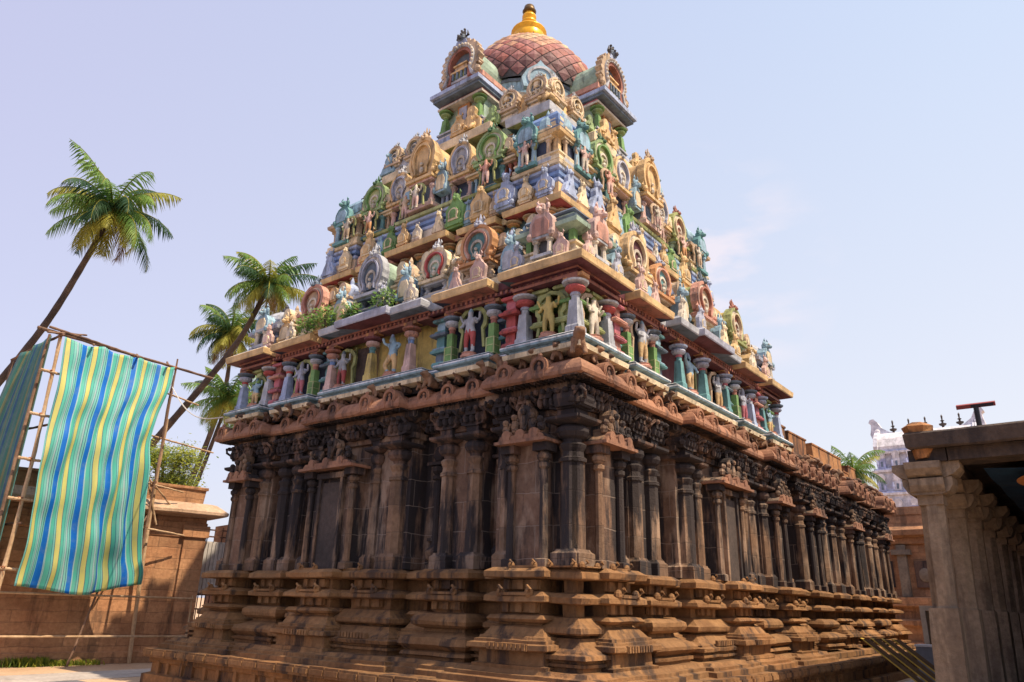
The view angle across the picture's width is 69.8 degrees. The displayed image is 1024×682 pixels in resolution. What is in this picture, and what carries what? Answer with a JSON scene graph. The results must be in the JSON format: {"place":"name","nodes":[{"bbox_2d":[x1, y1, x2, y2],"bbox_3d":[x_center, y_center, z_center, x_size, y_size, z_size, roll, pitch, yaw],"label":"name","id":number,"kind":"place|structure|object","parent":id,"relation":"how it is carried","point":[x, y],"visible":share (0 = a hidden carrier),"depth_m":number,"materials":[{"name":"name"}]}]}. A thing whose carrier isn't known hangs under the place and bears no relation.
{"place":"outdoors","nodes":[
{"label":"outdoors","id":0,"kind":"place"},
{"bbox_2d":[53,680,84,681],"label":"path","id":1,"kind":"structure","parent":0,"point":[70,681],"depth_m":19.13,"materials":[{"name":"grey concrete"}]},
{"bbox_2d":[0,138,182,385],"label":"palm tree","id":2,"kind":"object","parent":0,"point":[105,210],"visible":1,"depth_m":37.53,"materials":[{"name":"green plant"}]},
{"bbox_2d":[181,366,255,486],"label":"palm tree","id":3,"kind":"object","parent":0,"point":[222,398],"visible":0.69,"depth_m":46.45,"materials":[{"name":"green plant"}]},
{"bbox_2d":[188,303,257,480],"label":"palm tree","id":4,"kind":"object","parent":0,"point":[227,332],"visible":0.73,"depth_m":51.45,"materials":[{"name":"green plant"}]},
{"bbox_2d":[150,252,317,446],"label":"palm tree","id":5,"kind":"object","parent":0,"point":[274,288],"visible":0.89,"depth_m":43.80,"materials":[{"name":"green plant"}]},
{"bbox_2d":[0,598,919,681],"bbox_3d":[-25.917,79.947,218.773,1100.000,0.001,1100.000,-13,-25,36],"label":"ground","id":6,"kind":"structure","parent":0,"point":[5,671],"depth_m":22.12,"materials":[{"name":"beige stone"}]},
{"bbox_2d":[0,656,104,667],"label":"weeds","id":7,"kind":"object","parent":6,"relation":"on","point":[21,662],"visible":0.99,"depth_m":22.70,"materials":[{"name":"green plant"}]},
{"bbox_2d":[0,591,193,666],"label":"bamboo rail","id":8,"kind":"object","parent":6,"relation":"on","point":[82,627],"visible":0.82,"depth_m":23.43,"materials":[{"name":"brown wood"}]},
{"bbox_2d":[0,326,213,663],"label":"bamboo scaffold","id":9,"kind":"object","parent":6,"relation":"on","point":[32,460],"visible":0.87,"depth_m":23.86,"materials":[{"name":"wood"}]},
{"bbox_2d":[0,336,51,539],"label":"shade cloth","id":10,"kind":"object","parent":9,"relation":"hanging from","point":[15,395],"visible":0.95,"depth_m":23.63,"materials":[{"name":"green fabric"}]},
{"bbox_2d":[14,337,174,594],"bbox_3d":[-13.230,4.049,23.816,0.952,7.904,3.983,-13,-25,36],"label":"shade cloth","id":11,"kind":"object","parent":9,"relation":"hanging from","point":[85,533],"visible":1,"depth_m":23.52,"materials":[{"name":"fabric"}]},
{"bbox_2d":[171,384,222,418],"bbox_3d":[-10.511,1.929,24.282,0.033,2.232,5.914,18,-25,-38],"label":"rope","id":12,"kind":"object","parent":9,"relation":"hanging from","point":[190,412],"visible":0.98,"depth_m":24.18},
{"bbox_2d":[0,466,228,665],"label":"compound wall","id":13,"kind":"structure","parent":6,"relation":"on","point":[173,565],"depth_m":24.80,"materials":[{"name":"brown stone"}]},
{"bbox_2d":[194,526,226,618],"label":"metal gate","id":14,"kind":"structure","parent":13,"relation":"attached to","point":[213,552],"depth_m":27.90,"materials":[{"name":"grey metal"}]},
{"bbox_2d":[149,433,218,486],"bbox_3d":[-17.081,9.324,35.207,4.450,9.737,4.991,13,-23,-28],"label":"leafy tree","id":15,"kind":"object","parent":6,"relation":"on","point":[172,463],"visible":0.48,"depth_m":35.81,"materials":[{"name":"green plant"}]},
{"bbox_2d":[884,506,930,643],"bbox_3d":[17.037,14.829,44.896,37.520,7.620,9.521,-13,-25,36],"label":"stone gallery","id":16,"kind":"object","parent":6,"relation":"on","point":[907,556],"visible":0.1,"depth_m":37.66,"materials":[{"name":"red stone"}]},
{"bbox_2d":[869,407,986,506],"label":"gateway tower","id":17,"kind":"structure","parent":6,"relation":"on","point":[892,444],"depth_m":69.67,"materials":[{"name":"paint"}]},
{"bbox_2d":[0,668,919,681],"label":"pavement","id":18,"kind":"structure","parent":0,"point":[68,676],"depth_m":20.28,"materials":[{"name":"beige stone"}]},
{"bbox_2d":[861,638,935,681],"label":"metal railing","id":19,"kind":"object","parent":18,"relation":"on","point":[905,662],"visible":0.99,"depth_m":21.97,"materials":[{"name":"brown metal"}]},
{"bbox_2d":[914,644,935,681],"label":"white bin","id":20,"kind":"object","parent":18,"relation":"on","point":[925,651],"visible":0.3,"depth_m":23.86,"materials":[{"name":"grey metal"}]},
{"bbox_2d":[919,606,931,643],"bbox_3d":[14.414,10.190,24.563,1.060,2.500,0.100,-13,-25,36],"label":"notice frame","id":21,"kind":"object","parent":18,"relation":"on","point":[924,614],"visible":0.19,"depth_m":25.00,"materials":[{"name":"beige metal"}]},
{"bbox_2d":[140,4,851,681],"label":"temple tower","id":22,"kind":"structure","parent":0,"point":[524,428],"depth_m":17.65,"materials":[{"name":"stone"}]},
{"bbox_2d":[295,311,318,334],"bbox_3d":[-5.663,-0.473,20.332,0.928,0.585,0.652,-13,-25,36],"label":"rooted plant","id":23,"kind":"object","parent":22,"relation":"on","point":[307,320],"visible":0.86,"depth_m":20.25,"materials":[{"name":"green plant"}]},
{"bbox_2d":[310,303,338,328],"bbox_3d":[-5.050,-0.656,19.892,1.072,0.650,0.681,-13,-25,36],"label":"rooted plant","id":24,"kind":"object","parent":22,"relation":"on","point":[327,318],"visible":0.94,"depth_m":19.85,"materials":[{"name":"green plant"}]},
{"bbox_2d":[309,471,348,568],"bbox_3d":[-4.453,4.363,17.868,1.040,2.280,0.200,-13,-25,36],"label":"niche door","id":25,"kind":"structure","parent":22,"relation":"in","point":[328,522],"depth_m":17.82,"materials":[{"name":"stone"}]},
{"bbox_2d":[339,300,362,318],"bbox_3d":[-4.199,-0.784,19.234,0.764,0.472,0.525,-13,-25,36],"label":"rooted plant","id":26,"kind":"object","parent":22,"relation":"on","point":[350,312],"visible":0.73,"depth_m":19.19,"materials":[{"name":"green plant"}]},
{"bbox_2d":[354,347,379,382],"bbox_3d":[-3.872,0.693,19.472,0.840,1.220,0.160,-13,-25,36],"label":"painted doorway","id":27,"kind":"structure","parent":22,"relation":"in","point":[359,370],"depth_m":19.55,"materials":[{"name":"paint"}]},
{"bbox_2d":[367,287,397,308],"bbox_3d":[-3.240,-1.046,18.552,0.947,0.563,0.591,-13,-25,36],"label":"rooted plant","id":28,"kind":"object","parent":22,"relation":"on","point":[383,298],"visible":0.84,"depth_m":18.45,"materials":[{"name":"green plant"}]},
{"bbox_2d":[692,362,706,391],"bbox_3d":[5.220,1.288,20.452,0.160,1.220,0.840,-13,-25,36],"label":"painted doorway","id":29,"kind":"structure","parent":22,"relation":"in","point":[696,375],"depth_m":20.23,"materials":[{"name":"paint"}]},
{"bbox_2d":[720,489,743,581],"bbox_3d":[5.649,5.025,18.957,0.200,2.280,1.040,-13,-25,36],"label":"niche door","id":30,"kind":"structure","parent":22,"relation":"in","point":[729,509],"depth_m":18.90,"materials":[{"name":"stone"}]},
{"bbox_2d":[0,0,1023,597],"label":"sky","id":31,"kind":"structure","parent":0,"point":[851,172],"materials":[{"name":"blue"}]},
{"bbox_2d":[772,419,918,681],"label":"temple hall","id":32,"kind":"structure","parent":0,"point":[840,538],"depth_m":26.73,"materials":[{"name":"stone"}]},
{"bbox_2d":[830,445,886,488],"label":"palm tree","id":33,"kind":"object","parent":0,"point":[861,473],"visible":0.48,"depth_m":59.45,"materials":[{"name":"green plant"}]},
{"bbox_2d":[891,421,1023,681],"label":"pillared hall","id":34,"kind":"structure","parent":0,"point":[972,513],"depth_m":18.17,"materials":[{"name":"stone"}]},
{"bbox_2d":[956,401,995,425],"bbox_3d":[11.574,2.029,18.195,0.840,1.033,0.176,-13,-25,36],"label":"floodlight","id":35,"kind":"object","parent":34,"relation":"on","point":[975,406],"visible":0.65,"depth_m":18.24,"materials":[{"name":"black metal"}]},
{"bbox_2d":[984,468,1023,511],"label":"cloth canopy","id":36,"kind":"object","parent":34,"relation":"attached to","point":[1009,482],"visible":1,"depth_m":18.11,"materials":[{"name":"fabric"}]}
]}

